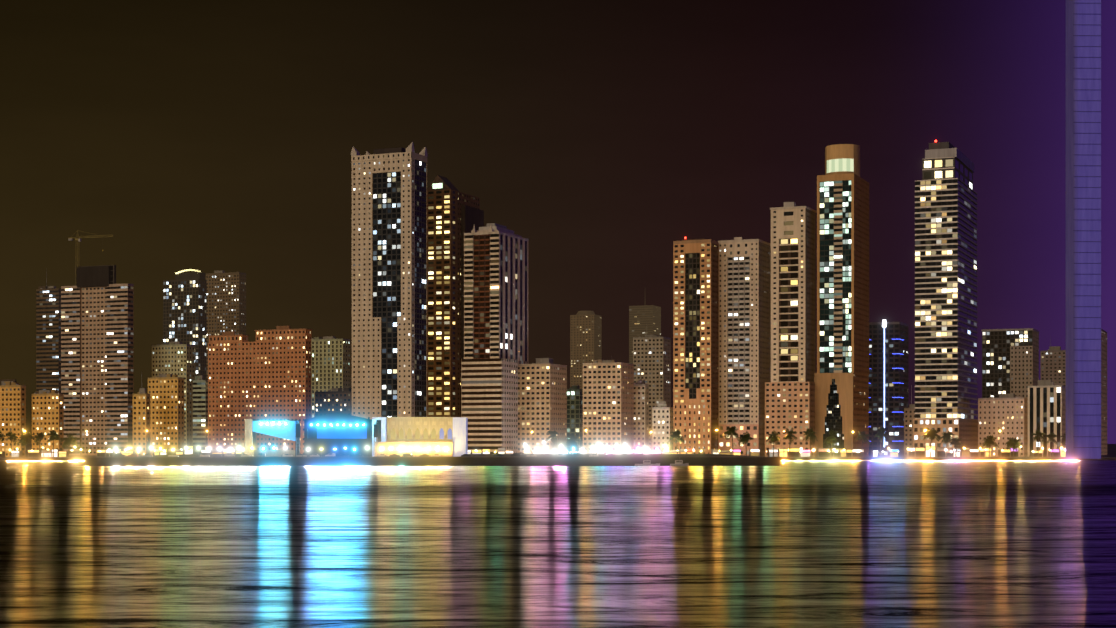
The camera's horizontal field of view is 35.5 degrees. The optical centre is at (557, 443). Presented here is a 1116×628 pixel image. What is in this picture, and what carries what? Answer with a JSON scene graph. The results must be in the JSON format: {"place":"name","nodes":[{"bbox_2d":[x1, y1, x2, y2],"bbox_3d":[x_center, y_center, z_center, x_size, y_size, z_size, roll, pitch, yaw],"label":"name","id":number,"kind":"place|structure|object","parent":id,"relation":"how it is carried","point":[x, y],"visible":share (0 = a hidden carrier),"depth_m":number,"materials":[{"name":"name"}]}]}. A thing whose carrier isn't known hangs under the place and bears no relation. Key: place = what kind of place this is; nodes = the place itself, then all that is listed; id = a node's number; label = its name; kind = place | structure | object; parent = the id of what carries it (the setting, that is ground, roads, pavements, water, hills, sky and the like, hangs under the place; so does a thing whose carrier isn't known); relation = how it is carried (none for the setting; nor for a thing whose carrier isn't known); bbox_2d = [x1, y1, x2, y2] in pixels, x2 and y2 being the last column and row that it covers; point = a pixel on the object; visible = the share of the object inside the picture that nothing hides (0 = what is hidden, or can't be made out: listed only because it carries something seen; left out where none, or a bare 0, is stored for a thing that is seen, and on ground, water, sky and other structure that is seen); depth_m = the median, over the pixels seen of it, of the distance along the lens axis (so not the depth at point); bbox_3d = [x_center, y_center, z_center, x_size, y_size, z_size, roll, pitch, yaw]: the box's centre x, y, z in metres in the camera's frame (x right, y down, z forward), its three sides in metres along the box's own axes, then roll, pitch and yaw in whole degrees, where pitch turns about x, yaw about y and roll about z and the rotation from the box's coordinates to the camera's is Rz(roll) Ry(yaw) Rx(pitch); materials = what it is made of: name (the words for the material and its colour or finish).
{"place":"outdoors","nodes":[
{"label":"outdoors","id":0,"kind":"place"},
{"bbox_2d":[0,379,25,456],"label":"building","id":1,"kind":"structure","parent":0,"point":[13,406],"depth_m":1083.34,"materials":[{"name":"orange concrete"}]},
{"bbox_2d":[32,390,63,450],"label":"building","id":2,"kind":"structure","parent":0,"point":[47,411],"depth_m":1084.30,"materials":[{"name":"orange concrete"}]},
{"bbox_2d":[36,268,60,393],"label":"building","id":3,"kind":"structure","parent":0,"point":[48,337],"depth_m":1412.63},
{"bbox_2d":[61,265,133,454],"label":"tower","id":4,"kind":"structure","parent":0,"point":[97,346],"depth_m":1232.30,"materials":[{"name":"brown concrete"}]},
{"bbox_2d":[68,230,112,283],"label":"tower crane","id":5,"kind":"object","parent":4,"relation":"on","point":[77,239],"visible":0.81,"depth_m":1239.92,"materials":[{"name":"brown metal"}]},
{"bbox_2d":[133,388,149,455],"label":"building","id":6,"kind":"structure","parent":0,"point":[141,418],"depth_m":1083.88,"materials":[{"name":"concrete"}]},
{"bbox_2d":[147,374,183,454],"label":"building","id":7,"kind":"structure","parent":0,"point":[166,392],"depth_m":1106.29,"materials":[{"name":"yellow concrete"}]},
{"bbox_2d":[152,341,194,445],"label":"building","id":8,"kind":"structure","parent":0,"point":[176,358],"depth_m":1246.29,"materials":[{"name":"beige concrete"}]},
{"bbox_2d":[163,269,206,379],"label":"tower","id":9,"kind":"structure","parent":0,"point":[184,308],"depth_m":1547.09,"materials":[{"name":"black glass"}]},
{"bbox_2d":[193,375,207,453],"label":"building","id":10,"kind":"structure","parent":0,"point":[200,411],"depth_m":1194.48,"materials":[{"name":"grey concrete"}]},
{"bbox_2d":[206,270,245,379],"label":"tower","id":11,"kind":"structure","parent":0,"point":[226,302],"depth_m":1648.08,"materials":[{"name":"brown concrete"}]},
{"bbox_2d":[208,326,312,453],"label":"building","id":12,"kind":"structure","parent":0,"point":[266,375],"depth_m":1168.32,"materials":[{"name":"brown concrete"}]},
{"bbox_2d":[311,336,349,417],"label":"building","id":13,"kind":"structure","parent":0,"point":[330,361],"depth_m":1330.44,"materials":[{"name":"beige concrete"}]},
{"bbox_2d":[315,384,351,416],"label":"building","id":14,"kind":"structure","parent":0,"point":[335,400],"depth_m":1180.08,"materials":[{"name":"grey concrete"}]},
{"bbox_2d":[296,412,377,456],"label":"pavilion","id":15,"kind":"structure","parent":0,"point":[336,433],"depth_m":796.29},
{"bbox_2d":[351,142,427,419],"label":"tower","id":16,"kind":"structure","parent":0,"point":[389,282],"depth_m":1084.67,"materials":[{"name":"beige concrete"}]},
{"bbox_2d":[372,417,467,456],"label":"pavilion","id":17,"kind":"structure","parent":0,"point":[420,435],"depth_m":802.12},
{"bbox_2d":[427,175,483,416],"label":"tower","id":18,"kind":"structure","parent":0,"point":[454,214],"depth_m":1131.07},
{"bbox_2d":[461,223,527,453],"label":"tower","id":19,"kind":"structure","parent":0,"point":[495,304],"depth_m":1073.34,"materials":[{"name":"beige concrete"}]},
{"bbox_2d":[518,358,566,453],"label":"building","id":20,"kind":"structure","parent":0,"point":[542,397],"depth_m":1088.85,"materials":[{"name":"beige concrete"}]},
{"bbox_2d":[0,460,1115,627],"bbox_3d":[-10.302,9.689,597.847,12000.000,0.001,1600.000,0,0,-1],"label":"water","id":21,"kind":"structure","parent":0,"point":[908,544],"depth_m":165.82,"materials":[{"name":"black liquid"}]},
{"bbox_2d":[68,454,779,465],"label":"quay wall","id":22,"kind":"structure","parent":21,"relation":"in","point":[538,460],"depth_m":757.13,"materials":[{"name":"grey concrete"}]},
{"bbox_2d":[114,453,124,456],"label":"car","id":23,"kind":"object","parent":22,"relation":"on","point":[118,454],"visible":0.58,"depth_m":755.20,"materials":[{"name":"white metal"}]},
{"bbox_2d":[224,453,234,456],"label":"car","id":24,"kind":"object","parent":22,"relation":"on","point":[228,454],"visible":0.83,"depth_m":756.36,"materials":[{"name":"white metal"}]},
{"bbox_2d":[255,453,265,456],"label":"car","id":25,"kind":"object","parent":22,"relation":"on","point":[262,454],"visible":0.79,"depth_m":756.72,"materials":[{"name":"metal"}]},
{"bbox_2d":[245,419,299,456],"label":"pavilion","id":26,"kind":"structure","parent":22,"relation":"on","point":[284,429],"depth_m":797.03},
{"bbox_2d":[115,447,446,456],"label":"street lights","id":27,"kind":"object","parent":22,"relation":"on","point":[285,451],"visible":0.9,"depth_m":764.82},
{"bbox_2d":[635,457,659,465],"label":"boat","id":28,"kind":"object","parent":21,"relation":"on","point":[647,462],"visible":0.77,"depth_m":752.19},
{"bbox_2d":[670,457,688,465],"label":"boat","id":29,"kind":"object","parent":21,"relation":"on","point":[679,462],"visible":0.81,"depth_m":753.53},
{"bbox_2d":[0,0,1115,443],"label":"sky","id":30,"kind":"structure","parent":0,"point":[205,136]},
{"bbox_2d":[5,444,1115,457],"bbox_3d":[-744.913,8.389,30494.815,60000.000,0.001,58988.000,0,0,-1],"label":"ground","id":31,"kind":"structure","parent":0,"point":[1111,450],"depth_m":1135.61,"materials":[{"name":"concrete"}]},
{"bbox_2d":[6,431,18,457],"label":"palm","id":32,"kind":"object","parent":31,"relation":"on","point":[12,436],"visible":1,"depth_m":1007.80,"materials":[{"name":"green plant"}]},
{"bbox_2d":[18,430,33,457],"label":"palm","id":33,"kind":"object","parent":31,"relation":"on","point":[25,435],"visible":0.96,"depth_m":1010.45,"materials":[{"name":"green plant"}]},
{"bbox_2d":[33,432,44,457],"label":"palm","id":34,"kind":"object","parent":31,"relation":"on","point":[40,436],"visible":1,"depth_m":1005.21,"materials":[{"name":"green plant"}]},
{"bbox_2d":[47,430,60,457],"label":"palm","id":35,"kind":"object","parent":31,"relation":"on","point":[53,435],"visible":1,"depth_m":1007.64,"materials":[{"name":"green plant"}]},
{"bbox_2d":[60,434,77,457],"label":"palm","id":36,"kind":"object","parent":31,"relation":"on","point":[69,440],"visible":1,"depth_m":1010.38,"materials":[{"name":"green plant"}]},
{"bbox_2d":[0,446,1065,457],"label":"corniche shops","id":37,"kind":"structure","parent":31,"relation":"on","point":[936,452],"depth_m":1050.74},
{"bbox_2d":[9,429,1061,457],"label":"corniche street lamps","id":38,"kind":"object","parent":31,"relation":"on","point":[599,450],"visible":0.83,"depth_m":1015.42,"materials":[{"name":"metal"}]},
{"bbox_2d":[545,430,558,453],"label":"palm","id":39,"kind":"object","parent":31,"relation":"on","point":[553,436],"visible":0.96,"depth_m":1013.24,"materials":[{"name":"green plant"}]},
{"bbox_2d":[0,456,1115,459],"bbox_3d":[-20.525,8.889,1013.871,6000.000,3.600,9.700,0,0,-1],"label":"promenade","id":40,"kind":"structure","parent":31,"relation":"on","point":[785,458],"depth_m":1014.43,"materials":[{"name":"grey concrete"}]},
{"bbox_2d":[563,434,581,453],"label":"palm","id":41,"kind":"object","parent":31,"relation":"on","point":[572,439],"visible":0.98,"depth_m":1014.55,"materials":[{"name":"green plant"}]},
{"bbox_2d":[524,442,668,453],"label":"street lights","id":42,"kind":"object","parent":31,"relation":"on","point":[582,451],"visible":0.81,"depth_m":1025.98},
{"bbox_2d":[668,429,685,453],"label":"palm","id":43,"kind":"object","parent":31,"relation":"on","point":[676,434],"visible":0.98,"depth_m":1018.94,"materials":[{"name":"green plant"}]},
{"bbox_2d":[722,426,738,454],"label":"palm","id":44,"kind":"object","parent":31,"relation":"on","point":[731,430],"visible":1,"depth_m":1016.20,"materials":[{"name":"green plant"}]},
{"bbox_2d":[739,431,753,455],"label":"palm","id":45,"kind":"object","parent":31,"relation":"on","point":[746,438],"visible":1,"depth_m":1017.73,"materials":[{"name":"green plant"}]},
{"bbox_2d":[766,430,780,456],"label":"palm","id":46,"kind":"object","parent":31,"relation":"on","point":[774,437],"visible":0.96,"depth_m":1019.70,"materials":[{"name":"green plant"}]},
{"bbox_2d":[782,428,797,457],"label":"palm","id":47,"kind":"object","parent":31,"relation":"on","point":[789,435],"visible":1,"depth_m":1017.40,"materials":[{"name":"green plant"}]},
{"bbox_2d":[803,428,816,457],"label":"palm","id":48,"kind":"object","parent":31,"relation":"on","point":[808,434],"visible":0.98,"depth_m":1019.42,"materials":[{"name":"green plant"}]},
{"bbox_2d":[824,429,839,457],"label":"tree","id":49,"kind":"object","parent":31,"relation":"on","point":[832,439],"visible":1,"depth_m":1021.51,"materials":[{"name":"green plant"}]},
{"bbox_2d":[855,431,869,457],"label":"palm","id":50,"kind":"object","parent":31,"relation":"on","point":[861,435],"visible":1,"depth_m":1018.65,"materials":[{"name":"green plant"}]},
{"bbox_2d":[874,426,889,457],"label":"palm","id":51,"kind":"object","parent":31,"relation":"on","point":[881,431],"visible":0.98,"depth_m":1020.55,"materials":[{"name":"green plant"}]},
{"bbox_2d":[922,428,940,456],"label":"palm","id":52,"kind":"object","parent":31,"relation":"on","point":[931,433],"visible":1,"depth_m":1022.95,"materials":[{"name":"green plant"}]},
{"bbox_2d":[939,429,954,457],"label":"palm","id":53,"kind":"object","parent":31,"relation":"on","point":[947,437],"visible":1,"depth_m":1017.85,"materials":[{"name":"green plant"}]},
{"bbox_2d":[950,437,963,457],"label":"tree","id":54,"kind":"object","parent":31,"relation":"on","point":[957,443],"visible":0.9,"depth_m":1021.13,"materials":[{"name":"green plant"}]},
{"bbox_2d":[982,435,998,457],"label":"palm","id":55,"kind":"object","parent":31,"relation":"on","point":[988,441],"visible":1,"depth_m":1023.30,"materials":[{"name":"green plant"}]},
{"bbox_2d":[1005,437,1021,457],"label":"tree","id":56,"kind":"object","parent":31,"relation":"on","point":[1014,442],"visible":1,"depth_m":1019.54,"materials":[{"name":"green plant"}]},
{"bbox_2d":[1032,429,1046,457],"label":"palm","id":57,"kind":"object","parent":31,"relation":"on","point":[1038,433],"visible":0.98,"depth_m":1022.76,"materials":[{"name":"green plant"}]},
{"bbox_2d":[1045,432,1057,457],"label":"palm","id":58,"kind":"object","parent":31,"relation":"on","point":[1051,436],"visible":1,"depth_m":1025.31,"materials":[{"name":"green plant"}]},
{"bbox_2d":[1059,432,1065,444],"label":"palm","id":59,"kind":"object","parent":31,"relation":"on","point":[1063,439],"visible":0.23,"depth_m":1020.15,"materials":[{"name":"green plant"}]},
{"bbox_2d":[567,385,582,453],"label":"building","id":60,"kind":"structure","parent":0,"point":[575,410],"depth_m":1200.80,"materials":[{"name":"glass"}]},
{"bbox_2d":[570,311,601,388],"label":"tower","id":61,"kind":"structure","parent":0,"point":[585,336],"depth_m":2307.91,"materials":[{"name":"brown concrete"}]},
{"bbox_2d":[583,360,633,453],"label":"building","id":62,"kind":"structure","parent":0,"point":[608,401],"depth_m":1090.14,"materials":[{"name":"beige concrete"}]},
{"bbox_2d":[634,380,648,453],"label":"building","id":63,"kind":"structure","parent":0,"point":[641,414],"depth_m":1121.68,"materials":[{"name":"beige concrete"}]},
{"bbox_2d":[629,305,660,363],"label":"tower","id":64,"kind":"structure","parent":0,"point":[644,320],"depth_m":2611.82,"materials":[{"name":"brown concrete"}]},
{"bbox_2d":[633,334,670,451],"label":"building","id":65,"kind":"structure","parent":0,"point":[652,360],"depth_m":1354.98,"materials":[{"name":"brown concrete"}]},
{"bbox_2d":[652,401,672,451],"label":"building","id":66,"kind":"structure","parent":0,"point":[662,420],"depth_m":1102.62,"materials":[{"name":"beige concrete"}]},
{"bbox_2d":[673,237,718,453],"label":"tower","id":67,"kind":"structure","parent":0,"point":[696,342],"depth_m":1085.89,"materials":[{"name":"brown concrete"}]},
{"bbox_2d":[718,237,770,455],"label":"tower","id":68,"kind":"structure","parent":0,"point":[744,320],"depth_m":1092.38,"materials":[{"name":"beige concrete"}]},
{"bbox_2d":[765,202,815,456],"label":"tower","id":69,"kind":"structure","parent":0,"point":[789,395],"depth_m":1087.31,"materials":[{"name":"beige concrete"}]},
{"bbox_2d":[814,144,868,456],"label":"tower","id":70,"kind":"structure","parent":0,"point":[841,378],"depth_m":1089.18,"materials":[{"name":"brown concrete"}]},
{"bbox_2d":[869,320,907,455],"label":"building","id":71,"kind":"structure","parent":0,"point":[888,372],"depth_m":1188.41,"materials":[{"name":"black glass"}]},
{"bbox_2d":[904,385,914,455],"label":"building","id":72,"kind":"structure","parent":0,"point":[909,414],"depth_m":1156.24,"materials":[{"name":"brown concrete"}]},
{"bbox_2d":[913,140,977,449],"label":"tower","id":73,"kind":"structure","parent":0,"point":[946,296],"depth_m":1091.15,"materials":[{"name":"beige concrete"}]},
{"bbox_2d":[978,394,1027,456],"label":"building","id":74,"kind":"structure","parent":0,"point":[1006,415],"depth_m":1121.36,"materials":[{"name":"beige concrete"}]},
{"bbox_2d":[982,328,1038,397],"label":"building","id":75,"kind":"structure","parent":0,"point":[1010,361],"depth_m":1345.17,"materials":[{"name":"concrete"}]},
{"bbox_2d":[1028,380,1065,456],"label":"building","id":76,"kind":"structure","parent":0,"point":[1047,407],"depth_m":1110.76,"materials":[{"name":"beige concrete"}]},
{"bbox_2d":[1040,346,1065,385],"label":"building","id":77,"kind":"structure","parent":0,"point":[1053,363],"depth_m":1514.69,"materials":[{"name":"brown concrete"}]},
{"bbox_2d":[1066,0,1100,458],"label":"skyscraper","id":78,"kind":"structure","parent":0,"point":[1083,229],"depth_m":965.50,"materials":[{"name":"glass"}]},
{"bbox_2d":[1101,329,1106,454],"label":"building","id":79,"kind":"structure","parent":0,"point":[1103,392],"depth_m":1289.21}
]}

